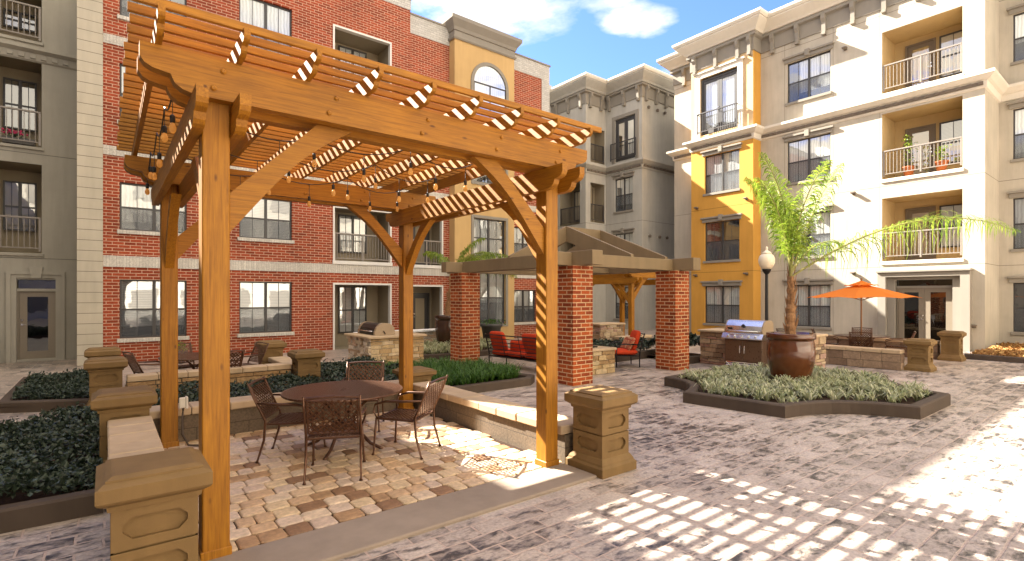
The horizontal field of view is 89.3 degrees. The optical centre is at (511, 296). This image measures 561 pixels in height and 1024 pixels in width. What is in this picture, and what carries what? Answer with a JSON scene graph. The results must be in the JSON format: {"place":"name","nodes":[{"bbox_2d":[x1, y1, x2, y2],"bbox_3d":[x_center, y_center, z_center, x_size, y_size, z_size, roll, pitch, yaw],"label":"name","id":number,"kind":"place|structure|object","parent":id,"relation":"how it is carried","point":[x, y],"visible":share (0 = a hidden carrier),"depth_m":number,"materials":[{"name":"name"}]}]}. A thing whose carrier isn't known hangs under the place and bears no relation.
{"place":"outdoors","nodes":[
{"label":"outdoors","id":0,"kind":"place"},
{"bbox_2d":[0,0,76,362],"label":"grey building","id":1,"kind":"structure","parent":0,"point":[38,193],"depth_m":15.44,"materials":[{"name":"beige paint"}]},
{"bbox_2d":[1,127,35,146],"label":"potted plant","id":2,"kind":"object","parent":1,"relation":"on","point":[15,135],"visible":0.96,"depth_m":15.01,"materials":[{"name":"red plant"}]},
{"bbox_2d":[3,180,36,231],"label":"window","id":3,"kind":"structure","parent":1,"relation":"in","point":[19,206],"depth_m":15.86,"materials":[{"name":"grey metal"}]},
{"bbox_2d":[3,77,36,131],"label":"window","id":4,"kind":"structure","parent":1,"relation":"in","point":[19,104],"depth_m":15.87,"materials":[{"name":"glass"}]},
{"bbox_2d":[3,8,36,32],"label":"window","id":5,"kind":"structure","parent":1,"relation":"in","point":[4,9],"depth_m":15.87,"materials":[{"name":"grey glass"}]},
{"bbox_2d":[17,291,55,359],"bbox_3d":[-13.930,0.825,15.225,0.960,2.050,0.130,0,0,-38],"label":"door","id":6,"kind":"structure","parent":1,"relation":"in","point":[36,310],"depth_m":15.22,"materials":[{"name":"beige paint"}]},
{"bbox_2d":[77,0,550,366],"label":"brick building","id":7,"kind":"structure","parent":0,"point":[315,276],"depth_m":17.53,"materials":[{"name":"red"}]},
{"bbox_2d":[117,182,185,235],"bbox_3d":[-10.573,-2.540,15.294,1.730,1.560,0.660,0,0,-38],"label":"window","id":8,"kind":"structure","parent":7,"relation":"in","point":[138,216],"depth_m":14.97,"materials":[{"name":"grey glass"}]},
{"bbox_2d":[117,0,185,27],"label":"window","id":9,"kind":"structure","parent":7,"relation":"in","point":[124,14],"depth_m":14.77,"materials":[{"name":"white metal"}]},
{"bbox_2d":[117,280,188,342],"bbox_3d":[-10.441,0.420,15.124,1.730,1.780,0.230,0,0,-38],"label":"window","id":10,"kind":"structure","parent":7,"relation":"in","point":[139,299],"depth_m":15.03,"materials":[{"name":"glass"}]},
{"bbox_2d":[239,0,290,56],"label":"window","id":11,"kind":"structure","parent":7,"relation":"in","point":[258,13],"depth_m":17.03,"materials":[{"name":"white metal"}]},
{"bbox_2d":[237,281,294,337],"bbox_3d":[-8.059,0.420,16.990,1.720,1.780,0.230,0,0,-38],"label":"window","id":12,"kind":"structure","parent":7,"relation":"in","point":[264,307],"depth_m":17.02,"materials":[{"name":"glass"}]},
{"bbox_2d":[237,198,294,243],"bbox_3d":[-8.059,-2.490,16.990,1.720,1.460,0.230,0,0,-38],"label":"window","id":13,"kind":"structure","parent":7,"relation":"in","point":[269,220],"depth_m":17.07,"materials":[{"name":"glass"}]},
{"bbox_2d":[338,286,366,332],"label":"window","id":14,"kind":"structure","parent":7,"relation":"in","point":[352,301],"depth_m":19.93,"materials":[{"name":"glass"}]},
{"bbox_2d":[338,214,366,253],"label":"window","id":15,"kind":"structure","parent":7,"relation":"in","point":[351,224],"depth_m":19.93,"materials":[{"name":"glass"}]},
{"bbox_2d":[413,293,429,328],"bbox_3d":[-3.829,0.875,21.579,0.860,2.010,0.140,0,0,-38],"label":"door","id":16,"kind":"structure","parent":7,"relation":"in","point":[426,296],"depth_m":21.74,"materials":[{"name":"wood"}]},
{"bbox_2d":[474,218,503,256],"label":"window","id":17,"kind":"structure","parent":7,"relation":"in","point":[483,228],"depth_m":22.19,"materials":[{"name":"glass"}]},
{"bbox_2d":[471,62,508,118],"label":"arch window","id":18,"kind":"structure","parent":7,"relation":"in","point":[486,78],"depth_m":22.10,"materials":[{"name":"clear glass"}]},
{"bbox_2d":[480,274,503,323],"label":"window","id":19,"kind":"structure","parent":7,"relation":"in","point":[491,290],"depth_m":22.37,"materials":[{"name":"glass"}]},
{"bbox_2d":[514,290,535,324],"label":"window","id":20,"kind":"structure","parent":7,"relation":"in","point":[524,300],"depth_m":23.96,"materials":[{"name":"glass"}]},
{"bbox_2d":[0,329,1023,560],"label":"courtyard pavement","id":21,"kind":"structure","parent":0,"point":[703,483],"depth_m":5.01,"materials":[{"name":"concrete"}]},
{"bbox_2d":[0,377,88,412],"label":"planter kerb","id":22,"kind":"structure","parent":21,"relation":"on","point":[8,404],"depth_m":8.51,"materials":[{"name":"concrete"}]},
{"bbox_2d":[15,383,85,406],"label":"planting soil","id":23,"kind":"structure","parent":22,"relation":"in","point":[51,398],"depth_m":9.11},
{"bbox_2d":[12,368,88,399],"bbox_3d":[-8.642,1.664,9.886,1.084,0.361,3.635,0,0,-38],"label":"ivy","id":24,"kind":"object","parent":23,"relation":"on","point":[60,385],"visible":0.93,"depth_m":9.33,"materials":[{"name":"green plant"}]},
{"bbox_2d":[0,416,98,504],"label":"planting soil","id":25,"kind":"structure","parent":21,"relation":"on","point":[5,499],"depth_m":4.70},
{"bbox_2d":[0,401,102,498],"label":"ivy","id":26,"kind":"object","parent":25,"relation":"on","point":[54,475],"visible":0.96,"depth_m":5.46,"materials":[{"name":"green plant"}]},
{"bbox_2d":[0,489,102,533],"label":"planter kerb","id":27,"kind":"structure","parent":21,"relation":"on","point":[40,512],"depth_m":4.32,"materials":[{"name":"concrete"}]},
{"bbox_2d":[84,346,120,357],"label":"stone pillar","id":28,"kind":"structure","parent":21,"relation":"on","point":[90,352],"depth_m":10.18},
{"bbox_2d":[83,356,127,406],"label":"stone pillar","id":29,"kind":"structure","parent":21,"relation":"on","point":[105,372],"depth_m":8.48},
{"bbox_2d":[91,385,157,469],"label":"stone pillar","id":30,"kind":"structure","parent":21,"relation":"on","point":[107,404],"depth_m":5.52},
{"bbox_2d":[107,416,163,459],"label":"wall","id":31,"kind":"structure","parent":21,"relation":"on","point":[133,436],"depth_m":4.77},
{"bbox_2d":[122,351,159,373],"bbox_3d":[-6.752,1.456,9.679,0.614,0.900,0.751,0,0,38],"label":"patio chair","id":32,"kind":"object","parent":21,"relation":"on","point":[134,364],"visible":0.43,"depth_m":9.47,"materials":[{"name":"brown metal"}]},
{"bbox_2d":[95,447,212,560],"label":"stone pillar","id":33,"kind":"structure","parent":21,"relation":"on","point":[148,502],"depth_m":3.10,"materials":[{"name":"stone"}]},
{"bbox_2d":[158,352,239,368],"bbox_3d":[-6.218,1.548,10.373,1.432,0.740,1.432,0,0,-38],"label":"patio table","id":34,"kind":"object","parent":21,"relation":"on","point":[188,357],"visible":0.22,"depth_m":10.15,"materials":[{"name":"brown metal"}]},
{"bbox_2d":[125,362,290,396],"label":"wall","id":35,"kind":"structure","parent":21,"relation":"on","point":[242,374],"depth_m":9.62,"materials":[{"name":"stone"}]},
{"bbox_2d":[230,341,268,365],"bbox_3d":[-5.684,1.456,11.066,0.614,0.900,0.751,0,0,38],"label":"patio chair","id":36,"kind":"object","parent":21,"relation":"on","point":[258,360],"visible":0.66,"depth_m":11.23,"materials":[{"name":"brown metal"}]},
{"bbox_2d":[254,340,286,364],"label":"stone pillar","id":37,"kind":"structure","parent":21,"relation":"on","point":[275,348],"depth_m":11.84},
{"bbox_2d":[150,380,399,441],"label":"wall","id":38,"kind":"structure","parent":21,"relation":"on","point":[245,415],"depth_m":7.12,"materials":[{"name":"stone"}]},
{"bbox_2d":[287,348,324,385],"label":"stone pillar","id":39,"kind":"structure","parent":21,"relation":"on","point":[305,362],"depth_m":10.21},
{"bbox_2d":[198,415,525,550],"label":"patio joint sand","id":40,"kind":"structure","parent":21,"relation":"on","point":[506,444],"depth_m":6.36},
{"bbox_2d":[164,409,561,551],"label":"patio pavers","id":41,"kind":"object","parent":40,"relation":"on","point":[403,469],"visible":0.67,"depth_m":5.52,"materials":[{"name":"stone"}]},
{"bbox_2d":[247,376,326,462],"bbox_3d":[-2.635,1.426,6.114,0.751,0.900,0.614,0,0,-7],"label":"patio chair","id":42,"kind":"object","parent":41,"relation":"on","point":[279,419],"visible":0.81,"depth_m":5.99,"materials":[{"name":"brown metal"}]},
{"bbox_2d":[302,394,366,484],"bbox_3d":[-1.854,1.426,5.447,0.614,0.900,0.751,0,0,-13],"label":"patio chair","id":43,"kind":"object","parent":41,"relation":"on","point":[339,430],"visible":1,"depth_m":5.21,"materials":[{"name":"brown metal"}]},
{"bbox_2d":[280,380,402,459],"bbox_3d":[-2.078,1.518,6.400,1.432,0.740,1.432,0,0,-38],"label":"patio table","id":44,"kind":"object","parent":41,"relation":"on","point":[367,390],"visible":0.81,"depth_m":6.33,"materials":[{"name":"brown metal"}]},
{"bbox_2d":[117,0,601,560],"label":"pergola","id":45,"kind":"object","parent":41,"relation":"on","point":[303,110],"visible":0.95,"depth_m":4.74,"materials":[{"name":"brown wood"}]},
{"bbox_2d":[145,100,176,194],"bbox_3d":[-3.539,-1.436,5.167,0.052,0.420,3.505,0,0,-38],"label":"string light","id":46,"kind":"object","parent":45,"relation":"hanging from","point":[164,138],"visible":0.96,"depth_m":4.92,"materials":[{"name":"black"}]},
{"bbox_2d":[187,157,403,211],"bbox_3d":[-2.758,-1.432,7.049,2.843,0.428,0.290,0,0,-34],"label":"string light","id":47,"kind":"object","parent":45,"relation":"hanging from","point":[347,198],"visible":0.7,"depth_m":7.19,"materials":[{"name":"black"}]},
{"bbox_2d":[230,154,434,202],"bbox_3d":[-2.172,-1.432,6.301,2.843,0.428,0.290,0,0,-34],"label":"string light","id":48,"kind":"object","parent":45,"relation":"hanging from","point":[375,186],"visible":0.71,"depth_m":6.38,"materials":[{"name":"black"}]},
{"bbox_2d":[246,131,472,191],"bbox_3d":[-1.586,-1.432,5.553,2.843,0.428,0.290,0,0,-34],"label":"string light","id":49,"kind":"object","parent":45,"relation":"hanging from","point":[410,171],"visible":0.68,"depth_m":5.62,"materials":[{"name":"black"}]},
{"bbox_2d":[338,361,384,431],"bbox_3d":[-2.149,1.426,7.443,0.614,0.900,0.751,0,0,-8],"label":"patio chair","id":50,"kind":"object","parent":41,"relation":"on","point":[348,367],"visible":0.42,"depth_m":7.72,"materials":[{"name":"brown metal"}]},
{"bbox_2d":[371,375,447,459],"bbox_3d":[-1.221,1.426,6.271,0.751,0.900,0.614,0,0,15],"label":"patio chair","id":51,"kind":"object","parent":41,"relation":"on","point":[415,415],"visible":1,"depth_m":6.17,"materials":[{"name":"brown metal"}]},
{"bbox_2d":[344,331,426,365],"bbox_3d":[-3.550,1.475,14.507,1.700,0.850,1.740,0,0,-38],"label":"stone counter","id":52,"kind":"object","parent":21,"relation":"on","point":[384,347],"visible":0.57,"depth_m":13.81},
{"bbox_2d":[358,321,394,335],"bbox_3d":[-3.782,0.881,14.350,0.644,0.327,1.241,0,0,-38],"label":"built in grill","id":53,"kind":"object","parent":52,"relation":"on","point":[370,328],"visible":1,"depth_m":14.00,"materials":[{"name":"silver metal"}]},
{"bbox_2d":[208,463,596,560],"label":"concrete strip","id":54,"kind":"object","parent":21,"relation":"on","point":[339,541],"visible":1,"depth_m":4.34,"materials":[{"name":"concrete"}]},
{"bbox_2d":[392,366,436,382],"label":"stone pillar","id":55,"kind":"structure","parent":21,"relation":"on","point":[422,374],"depth_m":8.95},
{"bbox_2d":[480,319,505,338],"bbox_3d":[-0.789,1.383,19.828,1.131,1.035,1.156,0,0,-1],"label":"planter","id":56,"kind":"object","parent":21,"relation":"on","point":[488,327],"visible":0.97,"depth_m":19.53,"materials":[{"name":"grey plastic"}]},
{"bbox_2d":[413,381,573,463],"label":"wall","id":57,"kind":"structure","parent":21,"relation":"on","point":[510,423],"depth_m":6.91,"materials":[{"name":"stone"}]},
{"bbox_2d":[452,373,534,392],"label":"planter kerb","id":58,"kind":"structure","parent":21,"relation":"on","point":[522,379],"depth_m":10.53,"materials":[{"name":"concrete"}]},
{"bbox_2d":[485,331,535,363],"bbox_3d":[0.221,1.416,13.504,0.820,0.969,1.954,0,0,-43],"label":"sofa","id":59,"kind":"object","parent":21,"relation":"on","point":[524,348],"visible":0.74,"depth_m":13.40,"materials":[{"name":"red fabric"}]},
{"bbox_2d":[441,226,699,385],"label":"pavilion","id":60,"kind":"structure","parent":21,"relation":"on","point":[586,257],"depth_m":13.23,"materials":[{"name":"brick"}]},
{"bbox_2d":[564,385,637,479],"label":"stone pillar","id":61,"kind":"structure","parent":21,"relation":"on","point":[600,432],"depth_m":5.59,"materials":[{"name":"stone"}]},
{"bbox_2d":[593,345,616,374],"bbox_3d":[1.716,1.570,12.909,1.420,0.660,1.110,0,0,-38],"label":"fire table","id":62,"kind":"object","parent":21,"relation":"on","point":[603,359],"visible":0.3,"depth_m":12.66,"materials":[{"name":"stone"}]},
{"bbox_2d":[593,322,625,340],"bbox_3d":[3.300,1.430,18.525,1.360,0.940,0.820,0,0,-38],"label":"stone counter","id":63,"kind":"object","parent":21,"relation":"on","point":[607,330],"visible":0.51,"depth_m":18.14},
{"bbox_2d":[593,272,655,335],"bbox_3d":[4.866,0.350,21.974,3.703,3.099,3.640,0,0,-38],"label":"pergola","id":64,"kind":"object","parent":21,"relation":"on","point":[634,282],"visible":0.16,"depth_m":20.33,"materials":[{"name":"brown wood"}]},
{"bbox_2d":[609,330,644,367],"bbox_3d":[3.125,1.416,14.162,0.820,0.969,0.714,0,0,-6],"label":"armchair","id":65,"kind":"object","parent":21,"relation":"on","point":[628,347],"visible":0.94,"depth_m":13.90,"materials":[{"name":"fabric"}]},
{"bbox_2d":[697,328,724,365],"bbox_3d":[5.979,1.423,14.666,1.020,0.955,1.000,0,0,-38],"label":"stone counter","id":66,"kind":"object","parent":21,"relation":"on","point":[712,345],"visible":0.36,"depth_m":14.44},
{"bbox_2d":[722,319,773,367],"bbox_3d":[6.089,1.230,13.367,0.728,1.220,1.060,0,0,-38],"label":"gas grill","id":67,"kind":"object","parent":21,"relation":"on","point":[746,342],"visible":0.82,"depth_m":13.13,"materials":[{"name":"silver metal"}]},
{"bbox_2d":[725,340,742,359],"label":"cabinet door","id":68,"kind":"structure","parent":67,"relation":"in","point":[733,348],"depth_m":13.37,"materials":[{"name":"brown metal"}]},
{"bbox_2d":[743,341,761,361],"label":"cabinet door","id":69,"kind":"structure","parent":67,"relation":"in","point":[752,351],"depth_m":12.99,"materials":[{"name":"brown metal"}]},
{"bbox_2d":[758,246,774,319],"bbox_3d":[8.472,0.120,17.241,0.510,3.560,0.502,0,0,-38],"label":"lamp post","id":70,"kind":"object","parent":21,"relation":"on","point":[766,260],"visible":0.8,"depth_m":17.16,"materials":[{"name":"black metal"}]},
{"bbox_2d":[664,367,950,419],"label":"planter kerb","id":71,"kind":"structure","parent":21,"relation":"on","point":[928,406],"depth_m":8.34,"materials":[{"name":"concrete"}]},
{"bbox_2d":[677,361,933,403],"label":"grass","id":72,"kind":"structure","parent":71,"relation":"in","point":[835,384],"depth_m":9.45,"materials":[{"name":"plant"}]},
{"bbox_2d":[766,331,815,380],"bbox_3d":[5.689,1.275,10.577,0.908,1.050,0.908,0,0,-38],"label":"plant pot","id":73,"kind":"object","parent":72,"relation":"on","point":[793,356],"visible":0.82,"depth_m":10.23,"materials":[{"name":"brown ceramic"}]},
{"bbox_2d":[743,152,1020,333],"bbox_3d":[7.606,-1.008,11.075,5.980,3.816,2.077,0,0,-14],"label":"palm tree","id":74,"kind":"object","parent":73,"relation":"in","point":[790,245],"visible":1,"depth_m":10.52,"materials":[{"name":"plant"}]},
{"bbox_2d":[814,333,827,368],"bbox_3d":[7.274,1.423,13.013,1.020,0.955,0.840,0,0,-38],"label":"stone counter","id":75,"kind":"object","parent":21,"relation":"on","point":[820,342],"visible":0.25,"depth_m":12.80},
{"bbox_2d":[848,332,873,347],"bbox_3d":[9.989,1.456,14.843,0.614,0.900,0.751,0,0,35],"label":"patio chair","id":76,"kind":"object","parent":21,"relation":"on","point":[850,339],"visible":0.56,"depth_m":14.63,"materials":[{"name":"brown metal"}]},
{"bbox_2d":[807,278,921,345],"bbox_3d":[10.517,0.675,15.603,2.751,2.450,2.751,0,0,18],"label":"patio umbrella","id":77,"kind":"object","parent":21,"relation":"on","point":[861,289],"visible":0.91,"depth_m":15.14,"materials":[{"name":"orange fabric"}]},
{"bbox_2d":[903,338,936,372],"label":"stone pillar","id":78,"kind":"structure","parent":21,"relation":"on","point":[919,354],"depth_m":13.12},
{"bbox_2d":[937,330,966,361],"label":"stone pillar","id":79,"kind":"structure","parent":21,"relation":"on","point":[951,345],"depth_m":15.19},
{"bbox_2d":[964,353,1023,362],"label":"planter kerb","id":80,"kind":"structure","parent":21,"relation":"on","point":[995,358],"depth_m":15.12,"materials":[{"name":"concrete"}]},
{"label":"planting soil","id":81,"kind":"structure","parent":80,"relation":"in","visible":0},
{"bbox_2d":[970,342,1023,356],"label":"leaf litter","id":82,"kind":"object","parent":81,"relation":"on","point":[1010,349],"visible":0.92,"depth_m":16.15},
{"label":"planting soil","id":83,"kind":"structure","parent":21,"relation":"on","visible":0},
{"bbox_2d":[593,335,655,349],"bbox_3d":[3.285,1.496,16.233,2.725,0.466,1.608,0,0,-43],"label":"hedge","id":84,"kind":"object","parent":83,"relation":"on","point":[602,342],"visible":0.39,"depth_m":16.08,"materials":[{"name":"green plant"}]},
{"bbox_2d":[410,0,794,86],"label":"sky","id":85,"kind":"structure","parent":0,"point":[606,39],"materials":[{"name":"blue"}]},
{"bbox_2d":[550,63,673,329],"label":"stepped building","id":86,"kind":"structure","parent":0,"point":[624,188],"depth_m":29.89,"materials":[{"name":"grey paint"}]},
{"bbox_2d":[611,171,634,213],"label":"window","id":87,"kind":"structure","parent":86,"relation":"in","point":[624,186],"depth_m":29.81,"materials":[{"name":"glass"}]},
{"bbox_2d":[616,115,634,161],"bbox_3d":[6.543,-9.045,29.727,0.140,2.370,1.500,0,0,-38],"label":"door","id":88,"kind":"structure","parent":86,"relation":"in","point":[625,127],"depth_m":29.76,"materials":[{"name":"grey metal"}]},
{"bbox_2d":[656,0,1023,351],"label":"cream building","id":89,"kind":"structure","parent":0,"point":[797,92],"depth_m":20.68,"materials":[{"name":"paint"}]},
{"bbox_2d":[701,68,736,135],"bbox_3d":[9.877,-9.205,24.660,0.140,2.650,1.870,0,0,-38],"label":"door","id":90,"kind":"structure","parent":89,"relation":"in","point":[720,90],"depth_m":24.66,"materials":[{"name":"glass"}]},
{"bbox_2d":[700,280,742,325],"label":"window","id":91,"kind":"structure","parent":89,"relation":"in","point":[722,297],"depth_m":24.55,"materials":[{"name":"glass"}]},
{"bbox_2d":[700,213,742,262],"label":"window","id":92,"kind":"structure","parent":89,"relation":"in","point":[723,246],"depth_m":24.64,"materials":[{"name":"grey metal"}]},
{"bbox_2d":[700,142,742,196],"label":"window","id":93,"kind":"structure","parent":89,"relation":"in","point":[722,169],"depth_m":24.53,"materials":[{"name":"glass"}]},
{"bbox_2d":[782,278,833,329],"bbox_3d":[12.639,0.315,22.130,0.330,2.190,2.040,0,0,-38],"label":"window","id":94,"kind":"structure","parent":89,"relation":"in","point":[812,312],"depth_m":22.06,"materials":[{"name":"glass"}]},
{"bbox_2d":[782,125,833,185],"bbox_3d":[12.639,-5.960,22.130,0.330,2.240,2.040,0,0,-38],"label":"window","id":95,"kind":"structure","parent":89,"relation":"in","point":[804,155],"depth_m":22.20,"materials":[{"name":"glass"}]},
{"bbox_2d":[782,41,833,105],"bbox_3d":[12.808,-9.440,22.262,0.760,2.160,2.040,0,0,-38],"label":"window","id":96,"kind":"structure","parent":89,"relation":"in","point":[811,76],"depth_m":22.15,"materials":[{"name":"glass"}]},
{"bbox_2d":[785,204,833,259],"bbox_3d":[12.808,-2.720,22.262,0.760,2.260,2.040,0,0,-38],"label":"window","id":97,"kind":"structure","parent":89,"relation":"in","point":[824,234],"depth_m":21.87,"materials":[{"name":"grey metal"}]},
{"bbox_2d":[905,206,935,259],"bbox_3d":[15.971,-2.430,20.268,0.140,2.080,0.960,0,0,-38],"label":"door","id":98,"kind":"structure","parent":89,"relation":"in","point":[908,212],"depth_m":20.26,"materials":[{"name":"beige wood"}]},
{"bbox_2d":[905,123,935,174],"bbox_3d":[15.971,-5.590,20.268,0.140,2.080,0.960,0,0,-38],"label":"door","id":99,"kind":"structure","parent":89,"relation":"in","point":[931,128],"depth_m":20.04,"materials":[{"name":"beige wood"}]},
{"bbox_2d":[905,37,935,87],"bbox_3d":[15.971,-8.890,20.268,0.140,2.080,0.960,0,0,-38],"label":"door","id":100,"kind":"structure","parent":89,"relation":"in","point":[931,42],"depth_m":20.19,"materials":[{"name":"beige wood"}]},
{"bbox_2d":[896,288,951,347],"bbox_3d":[15.156,0.755,19.046,0.130,2.230,1.740,0,0,-38],"label":"door","id":101,"kind":"structure","parent":89,"relation":"in","point":[931,314],"depth_m":19.06,"materials":[{"name":"beige paint"}]},
{"bbox_2d":[939,203,961,247],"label":"window","id":102,"kind":"structure","parent":89,"relation":"in","point":[954,208],"depth_m":19.55,"materials":[{"name":"glass"}]},
{"bbox_2d":[939,118,961,163],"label":"window","id":103,"kind":"structure","parent":89,"relation":"in","point":[953,128],"depth_m":19.54,"materials":[{"name":"glass"}]},
{"bbox_2d":[939,30,961,78],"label":"window","id":104,"kind":"structure","parent":89,"relation":"in","point":[953,38],"depth_m":19.55,"materials":[{"name":"glass"}]},
{"bbox_2d":[1006,276,1023,335],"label":"window","id":105,"kind":"structure","parent":89,"relation":"in","point":[1018,312],"depth_m":18.74,"materials":[{"name":"grey metal"}]},
{"bbox_2d":[1006,190,1023,251],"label":"window","id":106,"kind":"structure","parent":89,"relation":"in","point":[1018,203],"depth_m":18.76,"materials":[{"name":"white metal"}]},
{"bbox_2d":[1006,99,1023,162],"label":"window","id":107,"kind":"structure","parent":89,"relation":"in","point":[1018,114],"depth_m":18.76,"materials":[{"name":"glass"}]},
{"bbox_2d":[1006,3,1023,65],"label":"window","id":108,"kind":"structure","parent":89,"relation":"in","point":[1018,19],"depth_m":18.76,"materials":[{"name":"glass"}]},
{"bbox_2d":[825,344,904,370],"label":"wall","id":109,"kind":"structure","parent":0,"point":[877,358],"depth_m":13.77,"materials":[{"name":"stone"}]},
{"bbox_2d":[826,335,940,358],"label":"wall","id":110,"kind":"structure","parent":0,"point":[878,343],"depth_m":16.61,"materials":[{"name":"stone"}]},
{"label":"planting soil","id":111,"kind":"structure","parent":0,"visible":0},
{"bbox_2d":[369,356,522,385],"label":"grass","id":112,"kind":"structure","parent":111,"relation":"on","point":[463,372],"depth_m":10.96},
{"label":"planting soil","id":113,"kind":"structure","parent":0,"visible":0},
{"bbox_2d":[435,315,449,344],"bbox_3d":[-2.257,1.245,18.047,0.857,1.150,0.857,0,0,-38],"label":"plant pot","id":114,"kind":"object","parent":113,"relation":"on","point":[442,327],"visible":0.53,"depth_m":17.67,"materials":[{"name":"ceramic"}]},
{"bbox_2d":[423,237,517,315],"bbox_3d":[-1.266,-0.645,18.096,2.588,2.892,3.167,0,0,-38],"label":"palm tree","id":115,"kind":"object","parent":114,"relation":"in","point":[483,256],"visible":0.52,"depth_m":18.08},
{"bbox_2d":[423,336,492,353],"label":"grass","id":116,"kind":"structure","parent":113,"relation":"on","point":[433,347],"depth_m":16.79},
{"label":"planting soil","id":117,"kind":"structure","parent":0,"visible":0},
{"bbox_2d":[152,354,398,405],"bbox_3d":[-4.187,1.610,9.808,5.128,0.440,4.269,0,0,-38],"label":"ivy","id":118,"kind":"object","parent":117,"relation":"on","point":[294,380],"visible":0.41,"depth_m":9.57,"materials":[{"name":"green plant"}]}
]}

